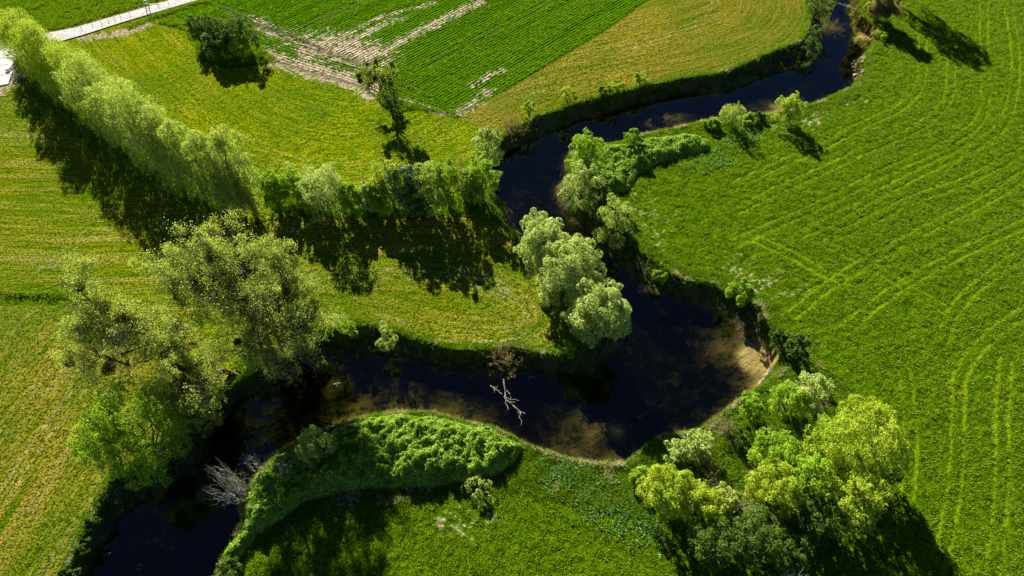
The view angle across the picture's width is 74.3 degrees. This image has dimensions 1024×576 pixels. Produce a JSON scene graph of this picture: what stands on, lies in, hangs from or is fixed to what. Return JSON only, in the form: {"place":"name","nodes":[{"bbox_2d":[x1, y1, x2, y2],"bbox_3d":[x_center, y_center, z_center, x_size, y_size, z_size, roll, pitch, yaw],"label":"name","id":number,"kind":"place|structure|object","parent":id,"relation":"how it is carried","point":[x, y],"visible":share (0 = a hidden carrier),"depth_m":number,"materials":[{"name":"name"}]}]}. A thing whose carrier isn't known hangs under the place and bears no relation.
{"place":"outdoors","nodes":[
{"label":"outdoors","id":0,"kind":"place"},
{"bbox_2d":[0,50,15,85],"bbox_3d":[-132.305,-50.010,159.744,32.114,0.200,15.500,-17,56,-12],"label":"concrete yard","id":1,"kind":"structure","parent":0,"point":[5,78],"depth_m":161.14,"materials":[{"name":"grey concrete"}]},
{"bbox_2d":[0,0,196,50],"bbox_3d":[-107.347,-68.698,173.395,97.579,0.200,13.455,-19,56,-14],"label":"road","id":2,"kind":"structure","parent":0,"point":[71,33],"depth_m":172.90,"materials":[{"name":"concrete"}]},
{"bbox_2d":[159,0,646,118],"bbox_3d":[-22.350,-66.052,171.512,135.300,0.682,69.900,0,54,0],"label":"crop field","id":3,"kind":"structure","parent":0,"point":[350,52],"depth_m":169.05,"materials":[{"name":"green plant"}]},
{"bbox_2d":[183,14,207,42],"bbox_3d":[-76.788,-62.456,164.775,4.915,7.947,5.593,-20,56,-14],"label":"field shrub","id":4,"kind":"object","parent":3,"relation":"on","point":[193,29],"visible":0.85,"depth_m":162.88,"materials":[{"name":"green plant"}]},
{"bbox_2d":[196,12,222,37],"bbox_3d":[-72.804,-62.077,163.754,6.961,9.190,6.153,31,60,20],"label":"field shrub","id":5,"kind":"object","parent":3,"relation":"on","point":[208,20],"visible":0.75,"depth_m":161.12,"materials":[{"name":"green plant"}]},
{"bbox_2d":[205,32,231,60],"bbox_3d":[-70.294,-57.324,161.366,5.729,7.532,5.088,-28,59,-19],"label":"field shrub","id":6,"kind":"object","parent":3,"relation":"on","point":[217,53],"visible":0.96,"depth_m":159.69,"materials":[{"name":"green plant"}]},
{"bbox_2d":[210,16,243,38],"bbox_3d":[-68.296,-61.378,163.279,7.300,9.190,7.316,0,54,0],"label":"field shrub","id":7,"kind":"object","parent":3,"relation":"on","point":[223,25],"visible":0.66,"depth_m":160.53,"materials":[{"name":"green plant"}]},
{"bbox_2d":[226,33,251,57],"bbox_3d":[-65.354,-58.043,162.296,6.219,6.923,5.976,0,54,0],"label":"field shrub","id":8,"kind":"object","parent":3,"relation":"on","point":[233,42],"visible":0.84,"depth_m":160.89,"materials":[{"name":"green plant"}]},
{"bbox_2d":[232,17,260,49],"bbox_3d":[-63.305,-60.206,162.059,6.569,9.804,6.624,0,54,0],"label":"field shrub","id":9,"kind":"object","parent":3,"relation":"on","point":[238,25],"visible":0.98,"depth_m":160.66,"materials":[{"name":"green plant"}]},
{"bbox_2d":[379,94,402,113],"bbox_3d":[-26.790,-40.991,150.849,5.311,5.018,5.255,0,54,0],"label":"shrub","id":10,"kind":"object","parent":3,"relation":"on","point":[396,103],"visible":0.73,"depth_m":149.58,"materials":[{"name":"green plant"}]},
{"bbox_2d":[0,0,810,575],"bbox_3d":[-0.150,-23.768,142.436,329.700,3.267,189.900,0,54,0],"label":"meadow","id":11,"kind":"structure","parent":0,"point":[30,416],"depth_m":133.11,"materials":[{"name":"green plant"}]},
{"bbox_2d":[0,6,46,61],"bbox_3d":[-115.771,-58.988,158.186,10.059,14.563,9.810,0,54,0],"label":"willow tree","id":12,"kind":"object","parent":11,"relation":"on","point":[12,10],"visible":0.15,"depth_m":155.27,"materials":[{"name":"green plant"}]},
{"bbox_2d":[0,10,57,83],"bbox_3d":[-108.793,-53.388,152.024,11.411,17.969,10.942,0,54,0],"label":"willow tree","id":13,"kind":"object","parent":11,"relation":"on","point":[11,23],"visible":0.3,"depth_m":147.76,"materials":[{"name":"green plant"}]},
{"bbox_2d":[7,18,73,98],"bbox_3d":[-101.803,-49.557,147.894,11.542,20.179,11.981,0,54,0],"label":"willow tree","id":14,"kind":"object","parent":11,"relation":"on","point":[33,47],"visible":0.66,"depth_m":143.02,"materials":[{"name":"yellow plant"}]},
{"bbox_2d":[30,41,104,116],"bbox_3d":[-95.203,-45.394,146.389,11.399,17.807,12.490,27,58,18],"label":"willow tree","id":15,"kind":"object","parent":11,"relation":"on","point":[60,48],"visible":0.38,"depth_m":142.51,"materials":[{"name":"green plant"}]},
{"bbox_2d":[51,50,126,135],"bbox_3d":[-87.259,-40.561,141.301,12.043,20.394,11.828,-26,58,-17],"label":"willow tree","id":16,"kind":"object","parent":11,"relation":"on","point":[83,72],"visible":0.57,"depth_m":136.74,"materials":[{"name":"green plant"}]},
{"bbox_2d":[67,415,138,472],"bbox_3d":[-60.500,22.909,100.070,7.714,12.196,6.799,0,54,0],"label":"riverside willow","id":17,"kind":"object","parent":11,"relation":"on","point":[76,429],"visible":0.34,"depth_m":97.10,"materials":[{"name":"green plant"}]},
{"bbox_2d":[81,73,151,153],"bbox_3d":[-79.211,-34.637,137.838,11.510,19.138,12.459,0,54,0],"label":"willow tree","id":18,"kind":"object","parent":11,"relation":"on","point":[92,99],"visible":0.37,"depth_m":133.64,"materials":[{"name":"green plant"}]},
{"bbox_2d":[97,77,179,175],"bbox_3d":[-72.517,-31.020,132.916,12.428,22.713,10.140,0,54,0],"label":"willow tree","id":19,"kind":"object","parent":11,"relation":"on","point":[126,120],"visible":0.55,"depth_m":127.64,"materials":[{"name":"green plant"}]},
{"bbox_2d":[46,253,237,428],"bbox_3d":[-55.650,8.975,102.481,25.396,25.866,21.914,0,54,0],"label":"mistletoe poplar","id":20,"kind":"object","parent":11,"relation":"on","point":[159,330],"visible":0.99,"depth_m":100.07,"materials":[{"name":"green plant"}]},
{"bbox_2d":[132,102,195,193],"bbox_3d":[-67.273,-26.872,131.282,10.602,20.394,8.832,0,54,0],"label":"willow tree","id":21,"kind":"object","parent":11,"relation":"on","point":[147,126],"visible":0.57,"depth_m":126.97,"materials":[{"name":"green plant"}]},
{"bbox_2d":[155,117,208,200],"bbox_3d":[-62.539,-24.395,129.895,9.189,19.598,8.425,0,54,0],"label":"willow tree","id":22,"kind":"object","parent":11,"relation":"on","point":[171,135],"visible":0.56,"depth_m":125.94,"materials":[{"name":"green plant"}]},
{"bbox_2d":[137,333,234,410],"bbox_3d":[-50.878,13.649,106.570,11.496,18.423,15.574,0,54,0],"label":"mistletoe poplar","id":23,"kind":"object","parent":11,"relation":"on","point":[191,362],"visible":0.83,"depth_m":103.19,"materials":[{"name":"green plant"}]},
{"bbox_2d":[162,382,226,437],"bbox_3d":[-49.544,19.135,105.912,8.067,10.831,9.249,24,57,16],"label":"riverside willow","id":24,"kind":"object","parent":11,"relation":"on","point":[203,418],"visible":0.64,"depth_m":104.53,"materials":[{"name":"green plant"}]},
{"bbox_2d":[179,129,232,212],"bbox_3d":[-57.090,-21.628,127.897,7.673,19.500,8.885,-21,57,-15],"label":"willow tree","id":25,"kind":"object","parent":11,"relation":"on","point":[203,167],"visible":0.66,"depth_m":123.71,"materials":[{"name":"green plant"}]},
{"bbox_2d":[127,204,313,355],"bbox_3d":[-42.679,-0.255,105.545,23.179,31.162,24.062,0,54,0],"label":"mistletoe poplar","id":26,"kind":"object","parent":11,"relation":"on","point":[196,286],"visible":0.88,"depth_m":97.77,"materials":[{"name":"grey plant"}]},
{"bbox_2d":[208,159,253,220],"bbox_3d":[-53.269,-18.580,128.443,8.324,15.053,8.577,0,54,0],"label":"willow tree","id":27,"kind":"object","parent":11,"relation":"on","point":[233,198],"visible":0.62,"depth_m":126.22,"materials":[{"name":"green plant"}]},
{"bbox_2d":[206,124,265,216],"bbox_3d":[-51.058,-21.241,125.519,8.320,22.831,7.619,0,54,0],"label":"willow tree","id":28,"kind":"object","parent":11,"relation":"on","point":[218,141],"visible":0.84,"depth_m":122.46,"materials":[{"name":"green plant"}]},
{"bbox_2d":[228,337,265,376],"bbox_3d":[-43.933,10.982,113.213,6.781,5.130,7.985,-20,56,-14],"label":"understory bush","id":29,"kind":"object","parent":11,"relation":"on","point":[250,371],"visible":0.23,"depth_m":111.44,"materials":[{"name":"green plant"}]},
{"bbox_2d":[255,169,290,207],"bbox_3d":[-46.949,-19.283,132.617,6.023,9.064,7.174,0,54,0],"label":"hedge shrub","id":30,"kind":"object","parent":11,"relation":"on","point":[270,187],"visible":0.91,"depth_m":130.46,"materials":[{"name":"green plant"}]},
{"bbox_2d":[274,165,305,205],"bbox_3d":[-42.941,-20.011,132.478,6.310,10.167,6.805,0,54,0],"label":"hedge shrub","id":31,"kind":"object","parent":11,"relation":"on","point":[288,179],"visible":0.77,"depth_m":129.89,"materials":[{"name":"green plant"}]},
{"bbox_2d":[292,179,325,215],"bbox_3d":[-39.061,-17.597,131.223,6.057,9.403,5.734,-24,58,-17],"label":"hedge shrub","id":32,"kind":"object","parent":11,"relation":"on","point":[297,193],"visible":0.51,"depth_m":129.37,"materials":[{"name":"green plant"}]},
{"bbox_2d":[297,162,349,223],"bbox_3d":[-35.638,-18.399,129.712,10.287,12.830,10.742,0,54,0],"label":"hedge shrub","id":33,"kind":"object","parent":11,"relation":"on","point":[326,199],"visible":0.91,"depth_m":127.04,"materials":[{"name":"green plant"}]},
{"bbox_2d":[333,181,362,214],"bbox_3d":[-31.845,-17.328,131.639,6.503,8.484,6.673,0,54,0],"label":"hedge shrub","id":34,"kind":"object","parent":11,"relation":"on","point":[348,186],"visible":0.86,"depth_m":129.50,"materials":[{"name":"green plant"}]},
{"bbox_2d":[351,180,379,212],"bbox_3d":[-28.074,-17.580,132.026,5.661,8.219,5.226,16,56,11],"label":"hedge shrub","id":35,"kind":"object","parent":11,"relation":"on","point":[365,196],"visible":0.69,"depth_m":130.20,"materials":[{"name":"green plant"}]},
{"bbox_2d":[351,55,403,109],"bbox_3d":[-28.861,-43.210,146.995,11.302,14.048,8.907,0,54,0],"label":"mistletoe tree","id":36,"kind":"object","parent":11,"relation":"on","point":[382,76],"visible":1,"depth_m":144.97,"materials":[{"name":"green plant"}]},
{"bbox_2d":[364,178,392,213],"bbox_3d":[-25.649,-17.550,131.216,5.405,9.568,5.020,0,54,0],"label":"hedge shrub","id":37,"kind":"object","parent":11,"relation":"on","point":[382,195],"visible":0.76,"depth_m":129.17,"materials":[{"name":"green plant"}]},
{"bbox_2d":[367,157,407,216],"bbox_3d":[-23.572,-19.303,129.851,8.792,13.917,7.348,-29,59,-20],"label":"hedge shrub","id":38,"kind":"object","parent":11,"relation":"on","point":[378,176],"visible":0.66,"depth_m":127.25,"materials":[{"name":"green plant"}]},
{"bbox_2d":[384,164,423,217],"bbox_3d":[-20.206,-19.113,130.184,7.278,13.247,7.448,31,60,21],"label":"hedge shrub","id":39,"kind":"object","parent":11,"relation":"on","point":[406,170],"visible":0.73,"depth_m":127.19,"materials":[{"name":"green plant"}]},
{"bbox_2d":[396,174,433,216],"bbox_3d":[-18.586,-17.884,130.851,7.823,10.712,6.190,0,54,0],"label":"hedge shrub","id":40,"kind":"object","parent":11,"relation":"on","point":[412,200],"visible":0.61,"depth_m":128.71,"materials":[{"name":"green plant"}]},
{"bbox_2d":[412,160,451,218],"bbox_3d":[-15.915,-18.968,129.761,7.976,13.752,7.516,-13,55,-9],"label":"hedge shrub","id":41,"kind":"object","parent":11,"relation":"on","point":[427,176],"visible":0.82,"depth_m":126.77,"materials":[{"name":"green plant"}]},
{"bbox_2d":[0,0,891,575],"bbox_3d":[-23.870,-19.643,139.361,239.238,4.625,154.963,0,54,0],"label":"tall grass","id":42,"kind":"structure","parent":11,"relation":"on","point":[54,14],"depth_m":117.34,"materials":[{"name":"green plant"}]},
{"bbox_2d":[431,158,462,209],"bbox_3d":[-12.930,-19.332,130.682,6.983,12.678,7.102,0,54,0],"label":"hedge shrub","id":43,"kind":"object","parent":11,"relation":"on","point":[444,178],"visible":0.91,"depth_m":128.29,"materials":[{"name":"green plant"}]},
{"bbox_2d":[438,152,480,202],"bbox_3d":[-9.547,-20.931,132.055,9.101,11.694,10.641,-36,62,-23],"label":"twiggy tree","id":44,"kind":"object","parent":11,"relation":"on","point":[460,179],"visible":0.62,"depth_m":130.63,"materials":[{"name":"green plant"}]},
{"bbox_2d":[456,167,482,202],"bbox_3d":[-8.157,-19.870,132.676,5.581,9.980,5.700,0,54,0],"label":"hedge shrub","id":45,"kind":"object","parent":11,"relation":"on","point":[467,181],"visible":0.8,"depth_m":130.27,"materials":[{"name":"green plant"}]},
{"bbox_2d":[461,151,502,203],"bbox_3d":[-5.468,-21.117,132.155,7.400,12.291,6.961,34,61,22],"label":"hedge shrub","id":46,"kind":"object","parent":11,"relation":"on","point":[486,182],"visible":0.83,"depth_m":129.86,"materials":[{"name":"green plant"}]},
{"bbox_2d":[471,123,504,165],"bbox_3d":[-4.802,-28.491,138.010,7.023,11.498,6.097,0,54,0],"label":"hedge shrub","id":47,"kind":"object","parent":11,"relation":"on","point":[489,138],"visible":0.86,"depth_m":136.30,"materials":[{"name":"green plant"}]},
{"bbox_2d":[519,207,560,260],"bbox_3d":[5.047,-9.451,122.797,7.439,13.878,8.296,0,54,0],"label":"pale willow","id":48,"kind":"object","parent":11,"relation":"on","point":[526,219],"visible":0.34,"depth_m":119.16,"materials":[{"name":"green plant"}]},
{"bbox_2d":[512,217,570,282],"bbox_3d":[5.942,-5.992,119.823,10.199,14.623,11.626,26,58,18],"label":"pale willow","id":49,"kind":"object","parent":11,"relation":"on","point":[546,235],"visible":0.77,"depth_m":116.06,"materials":[{"name":"green plant"}]},
{"bbox_2d":[560,86,577,105],"bbox_3d":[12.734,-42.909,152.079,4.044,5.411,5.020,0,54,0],"label":"bank shrub","id":50,"kind":"object","parent":11,"relation":"on","point":[565,95],"visible":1,"depth_m":150.68,"materials":[{"name":"green plant"}]},
{"bbox_2d":[534,232,606,307],"bbox_3d":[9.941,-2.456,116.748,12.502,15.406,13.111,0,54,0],"label":"pale willow","id":51,"kind":"object","parent":11,"relation":"on","point":[570,251],"visible":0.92,"depth_m":112.33,"materials":[{"name":"green plant"}]},
{"bbox_2d":[559,276,631,348],"bbox_3d":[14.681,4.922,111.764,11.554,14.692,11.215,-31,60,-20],"label":"pale willow","id":52,"kind":"object","parent":11,"relation":"on","point":[600,298],"visible":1,"depth_m":108.11,"materials":[{"name":"green plant"}]},
{"bbox_2d":[66,0,871,575],"bbox_3d":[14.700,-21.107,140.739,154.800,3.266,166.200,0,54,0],"label":"river bank","id":53,"kind":"structure","parent":0,"point":[464,360],"depth_m":119.14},
{"bbox_2d":[70,537,91,555],"bbox_3d":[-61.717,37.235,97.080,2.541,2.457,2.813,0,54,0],"label":"bank bush","id":54,"kind":"object","parent":53,"relation":"on","point":[78,548],"visible":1,"depth_m":96.45,"materials":[{"name":"green plant"}]},
{"bbox_2d":[81,516,102,533],"bbox_3d":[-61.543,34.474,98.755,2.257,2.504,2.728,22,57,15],"label":"bank bush","id":55,"kind":"object","parent":53,"relation":"on","point":[91,522],"visible":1,"depth_m":98.21,"materials":[{"name":"green plant"}]},
{"bbox_2d":[65,373,193,490],"bbox_3d":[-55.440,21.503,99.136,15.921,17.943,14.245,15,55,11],"label":"riverside willow","id":56,"kind":"object","parent":53,"relation":"on","point":[124,425],"visible":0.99,"depth_m":95.92,"materials":[{"name":"green plant"}]},
{"bbox_2d":[191,231,349,382],"bbox_3d":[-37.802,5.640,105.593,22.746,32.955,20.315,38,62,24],"label":"mistletoe poplar","id":57,"kind":"object","parent":53,"relation":"on","point":[308,311],"visible":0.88,"depth_m":101.52,"materials":[{"name":"green plant"}]},
{"bbox_2d":[340,320,358,338],"bbox_3d":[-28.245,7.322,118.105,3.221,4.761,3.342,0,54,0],"label":"bank bush","id":58,"kind":"object","parent":53,"relation":"on","point":[350,326],"visible":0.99,"depth_m":117.00,"materials":[{"name":"green plant"}]},
{"bbox_2d":[222,414,523,575],"bbox_3d":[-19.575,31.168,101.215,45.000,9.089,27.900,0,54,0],"label":"bramble thicket","id":59,"kind":"object","parent":53,"relation":"on","point":[395,451],"visible":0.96,"depth_m":101.44,"materials":[{"name":"green plant"}]},
{"bbox_2d":[375,320,397,351],"bbox_3d":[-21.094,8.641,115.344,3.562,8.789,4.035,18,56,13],"label":"pale bank bush","id":60,"kind":"object","parent":53,"relation":"on","point":[384,331],"visible":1,"depth_m":114.14,"materials":[{"name":"green plant"}]},
{"bbox_2d":[57,4,885,575],"bbox_3d":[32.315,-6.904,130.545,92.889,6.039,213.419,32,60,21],"label":"dry reeds","id":61,"kind":"object","parent":53,"relation":"on","point":[579,460],"visible":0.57,"depth_m":106.73,"materials":[{"name":"plant"}]},
{"bbox_2d":[482,334,522,377],"bbox_3d":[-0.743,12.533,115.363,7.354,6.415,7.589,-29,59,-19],"label":"budding shrub","id":62,"kind":"object","parent":53,"relation":"on","point":[507,359],"visible":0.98,"depth_m":115.47,"materials":[{"name":"brown plant"}]},
{"bbox_2d":[499,110,532,146],"bbox_3d":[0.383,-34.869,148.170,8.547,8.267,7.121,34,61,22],"label":"brown shrub","id":63,"kind":"object","parent":53,"relation":"on","point":[510,128],"visible":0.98,"depth_m":148.12,"materials":[{"name":"brown plant"}]},
{"bbox_2d":[592,193,633,248],"bbox_3d":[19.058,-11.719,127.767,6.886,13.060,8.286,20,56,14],"label":"grey green tree","id":64,"kind":"object","parent":53,"relation":"on","point":[610,220],"visible":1,"depth_m":126.24,"materials":[{"name":"green plant"}]},
{"bbox_2d":[524,122,818,557],"bbox_3d":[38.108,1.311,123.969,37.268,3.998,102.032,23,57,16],"label":"nettles","id":65,"kind":"object","parent":53,"relation":"on","point":[583,468],"visible":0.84,"depth_m":101.70,"materials":[{"name":"green plant"}]},
{"bbox_2d":[724,277,754,307],"bbox_3d":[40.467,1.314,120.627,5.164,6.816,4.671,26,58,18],"label":"river bush","id":66,"kind":"object","parent":53,"relation":"on","point":[748,292],"visible":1,"depth_m":119.86,"materials":[{"name":"green plant"}]},
{"bbox_2d":[800,35,824,56],"bbox_3d":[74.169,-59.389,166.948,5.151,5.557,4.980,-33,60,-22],"label":"bank shrub","id":67,"kind":"object","parent":53,"relation":"on","point":[810,41],"visible":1,"depth_m":166.10,"materials":[{"name":"green plant"}]},
{"bbox_2d":[86,0,878,575],"bbox_3d":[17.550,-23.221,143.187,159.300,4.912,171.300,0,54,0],"label":"river bed","id":68,"kind":"object","parent":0,"point":[674,364],"visible":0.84,"depth_m":116.45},
{"bbox_2d":[222,0,1023,575],"bbox_3d":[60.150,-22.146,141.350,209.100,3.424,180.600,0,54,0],"label":"grain field","id":69,"kind":"structure","parent":0,"point":[736,268],"depth_m":119.78,"materials":[{"name":"green plant"}]},
{"bbox_2d":[202,457,247,507],"bbox_3d":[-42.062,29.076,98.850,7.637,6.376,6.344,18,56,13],"label":"dead bush","id":70,"kind":"object","parent":69,"relation":"on","point":[236,487],"visible":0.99,"depth_m":98.96,"materials":[{"name":"grey plant"}]},
{"bbox_2d":[214,554,242,575],"bbox_3d":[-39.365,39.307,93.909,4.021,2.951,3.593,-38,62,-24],"label":"shore bush","id":71,"kind":"object","parent":69,"relation":"on","point":[228,569],"visible":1,"depth_m":93.57,"materials":[{"name":"green plant"}]},
{"bbox_2d":[294,425,335,468],"bbox_3d":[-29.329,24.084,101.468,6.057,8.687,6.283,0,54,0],"label":"leafy shrub","id":72,"kind":"object","parent":69,"relation":"on","point":[311,450],"visible":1,"depth_m":100.03,"materials":[{"name":"green plant"}]},
{"bbox_2d":[461,475,492,505],"bbox_3d":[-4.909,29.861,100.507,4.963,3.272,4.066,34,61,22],"label":"leafy bush","id":73,"kind":"object","parent":69,"relation":"on","point":[481,495],"visible":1,"depth_m":100.02,"materials":[{"name":"green plant"}]},
{"bbox_2d":[557,159,606,208],"bbox_3d":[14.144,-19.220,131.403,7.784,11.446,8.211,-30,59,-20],"label":"river bush","id":74,"kind":"object","parent":69,"relation":"on","point":[582,169],"visible":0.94,"depth_m":129.47,"materials":[{"name":"green plant"}]},
{"bbox_2d":[564,127,606,179],"bbox_3d":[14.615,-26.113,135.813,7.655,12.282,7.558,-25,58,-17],"label":"round bush","id":75,"kind":"object","parent":69,"relation":"on","point":[586,142],"visible":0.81,"depth_m":133.26,"materials":[{"name":"green plant"}]},
{"bbox_2d":[582,176,616,212],"bbox_3d":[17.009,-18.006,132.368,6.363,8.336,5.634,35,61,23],"label":"river bush","id":76,"kind":"object","parent":69,"relation":"on","point":[603,196],"visible":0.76,"depth_m":131.66,"materials":[{"name":"green plant"}]},
{"bbox_2d":[623,128,643,146],"bbox_3d":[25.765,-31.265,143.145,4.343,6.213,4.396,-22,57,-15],"label":"river bush","id":77,"kind":"object","parent":69,"relation":"on","point":[634,135],"visible":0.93,"depth_m":142.28,"materials":[{"name":"green plant"}]},
{"bbox_2d":[628,465,653,491],"bbox_3d":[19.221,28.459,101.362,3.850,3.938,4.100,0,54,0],"label":"leafy bush","id":78,"kind":"object","parent":69,"relation":"on","point":[636,474],"visible":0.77,"depth_m":100.59,"materials":[{"name":"green plant"}]},
{"bbox_2d":[588,133,709,192],"bbox_3d":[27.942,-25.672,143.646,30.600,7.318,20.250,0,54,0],"label":"bramble thicket","id":79,"kind":"object","parent":69,"relation":"on","point":[624,165],"visible":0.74,"depth_m":142.12,"materials":[{"name":"green plant"}]},
{"bbox_2d":[635,463,693,523],"bbox_3d":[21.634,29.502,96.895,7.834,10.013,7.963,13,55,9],"label":"leafy tree","id":80,"kind":"object","parent":69,"relation":"on","point":[681,479],"visible":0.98,"depth_m":94.80,"materials":[{"name":"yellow plant"}]},
{"bbox_2d":[663,438,693,464],"bbox_3d":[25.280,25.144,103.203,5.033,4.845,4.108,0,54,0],"label":"river willow","id":81,"kind":"object","parent":69,"relation":"on","point":[678,448],"visible":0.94,"depth_m":101.91,"materials":[{"name":"green plant"}]},
{"bbox_2d":[683,428,714,459],"bbox_3d":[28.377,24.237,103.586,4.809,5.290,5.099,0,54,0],"label":"river willow","id":82,"kind":"object","parent":69,"relation":"on","point":[696,440],"visible":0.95,"depth_m":102.44,"materials":[{"name":"green plant"}]},
{"bbox_2d":[673,477,728,530],"bbox_3d":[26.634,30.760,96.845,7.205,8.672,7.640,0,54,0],"label":"leafy tree","id":83,"kind":"object","parent":69,"relation":"on","point":[704,498],"visible":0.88,"depth_m":94.62,"materials":[{"name":"green plant"}]},
{"bbox_2d":[686,516,742,572],"bbox_3d":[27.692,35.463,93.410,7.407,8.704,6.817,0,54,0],"label":"leafy tree","id":84,"kind":"object","parent":69,"relation":"on","point":[711,549],"visible":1,"depth_m":91.55,"materials":[{"name":"green plant"}]},
{"bbox_2d":[711,481,742,519],"bbox_3d":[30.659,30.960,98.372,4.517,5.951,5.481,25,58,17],"label":"leafy tree","id":85,"kind":"object","parent":69,"relation":"on","point":[734,499],"visible":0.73,"depth_m":96.67,"materials":[{"name":"green plant"}]},
{"bbox_2d":[719,102,745,129],"bbox_3d":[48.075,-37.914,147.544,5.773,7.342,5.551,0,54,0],"label":"pale willow bush","id":86,"kind":"object","parent":69,"relation":"on","point":[732,111],"visible":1,"depth_m":146.56,"materials":[{"name":"green plant"}]},
{"bbox_2d":[725,426,751,447],"bbox_3d":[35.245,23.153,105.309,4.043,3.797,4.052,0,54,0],"label":"leafy bush","id":87,"kind":"object","parent":69,"relation":"on","point":[741,433],"visible":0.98,"depth_m":104.37,"materials":[{"name":"green plant"}]},
{"bbox_2d":[738,390,764,422],"bbox_3d":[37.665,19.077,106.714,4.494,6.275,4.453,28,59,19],"label":"leafy bush","id":88,"kind":"object","parent":69,"relation":"on","point":[752,402],"visible":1,"depth_m":105.53,"materials":[{"name":"green plant"}]},
{"bbox_2d":[727,504,785,573],"bbox_3d":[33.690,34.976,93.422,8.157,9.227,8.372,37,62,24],"label":"leafy tree","id":89,"kind":"object","parent":69,"relation":"on","point":[764,545],"visible":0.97,"depth_m":91.77,"materials":[{"name":"green plant"}]},
{"bbox_2d":[746,427,801,480],"bbox_3d":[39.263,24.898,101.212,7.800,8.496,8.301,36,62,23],"label":"leafy tree","id":90,"kind":"object","parent":69,"relation":"on","point":[784,453],"visible":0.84,"depth_m":99.35,"materials":[{"name":"green plant"}]},
{"bbox_2d":[744,458,804,519],"bbox_3d":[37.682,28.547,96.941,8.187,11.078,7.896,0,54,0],"label":"leafy tree","id":91,"kind":"object","parent":69,"relation":"on","point":[775,489],"visible":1,"depth_m":94.67,"materials":[{"name":"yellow plant"}]},
{"bbox_2d":[769,327,789,348],"bbox_3d":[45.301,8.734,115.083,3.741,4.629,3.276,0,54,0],"label":"river bush","id":92,"kind":"object","parent":69,"relation":"on","point":[778,333],"visible":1,"depth_m":114.35,"materials":[{"name":"green plant"}]},
{"bbox_2d":[767,381,811,421],"bbox_3d":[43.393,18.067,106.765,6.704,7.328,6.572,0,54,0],"label":"leafy tree","id":93,"kind":"object","parent":69,"relation":"on","point":[794,404],"visible":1,"depth_m":105.11,"materials":[{"name":"green plant"}]},
{"bbox_2d":[770,91,808,126],"bbox_3d":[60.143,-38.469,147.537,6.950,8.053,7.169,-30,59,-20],"label":"tree","id":94,"kind":"object","parent":69,"relation":"on","point":[788,104],"visible":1,"depth_m":146.12,"materials":[{"name":"green plant"}]},
{"bbox_2d":[767,526,815,575],"bbox_3d":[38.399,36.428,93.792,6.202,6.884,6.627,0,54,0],"label":"leafy tree","id":95,"kind":"object","parent":69,"relation":"on","point":[794,559],"visible":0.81,"depth_m":91.86,"materials":[{"name":"green plant"}]},
{"bbox_2d":[785,333,811,359],"bbox_3d":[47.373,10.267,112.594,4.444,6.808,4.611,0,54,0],"label":"river bush","id":96,"kind":"object","parent":69,"relation":"on","point":[800,342],"visible":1,"depth_m":110.97,"materials":[{"name":"green plant"}]},
{"bbox_2d":[786,370,835,413],"bbox_3d":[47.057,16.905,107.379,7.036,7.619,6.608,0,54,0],"label":"willow tree","id":97,"kind":"object","parent":69,"relation":"on","point":[821,383],"visible":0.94,"depth_m":105.62,"materials":[{"name":"green plant"}]},
{"bbox_2d":[785,452,839,506],"bbox_3d":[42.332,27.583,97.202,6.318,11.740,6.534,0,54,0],"label":"leafy tree","id":98,"kind":"object","parent":69,"relation":"on","point":[809,481],"visible":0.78,"depth_m":94.34,"materials":[{"name":"green plant"}]},
{"bbox_2d":[790,494,849,547],"bbox_3d":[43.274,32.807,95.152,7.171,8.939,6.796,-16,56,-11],"label":"leafy tree","id":99,"kind":"object","parent":69,"relation":"on","point":[822,519],"visible":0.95,"depth_m":93.31,"materials":[{"name":"green plant"}]},
{"bbox_2d":[796,413,847,468],"bbox_3d":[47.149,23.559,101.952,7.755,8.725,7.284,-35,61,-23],"label":"leafy tree","id":100,"kind":"object","parent":69,"relation":"on","point":[823,423],"visible":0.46,"depth_m":100.19,"materials":[{"name":"green plant"}]},
{"bbox_2d":[819,469,894,538],"bbox_3d":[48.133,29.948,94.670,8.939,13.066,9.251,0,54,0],"label":"leafy tree","id":101,"kind":"object","parent":69,"relation":"on","point":[873,506],"visible":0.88,"depth_m":92.27,"materials":[{"name":"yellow plant"}]},
{"bbox_2d":[802,393,914,491],"bbox_3d":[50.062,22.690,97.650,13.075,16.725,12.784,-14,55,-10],"label":"willow tree","id":102,"kind":"object","parent":69,"relation":"on","point":[866,419],"visible":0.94,"depth_m":94.17,"materials":[{"name":"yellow plant"}]},
{"bbox_2d":[862,450,903,487],"bbox_3d":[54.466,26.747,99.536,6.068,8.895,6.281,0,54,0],"label":"leafy tree","id":103,"kind":"object","parent":69,"relation":"on","point":[897,479],"visible":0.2,"depth_m":97.27,"materials":[{"name":"green plant"}]},
{"bbox_2d":[864,0,904,23],"bbox_3d":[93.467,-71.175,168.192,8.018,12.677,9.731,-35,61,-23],"label":"tree","id":104,"kind":"object","parent":69,"relation":"on","point":[883,9],"visible":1,"depth_m":168.72,"materials":[{"name":"green plant"}]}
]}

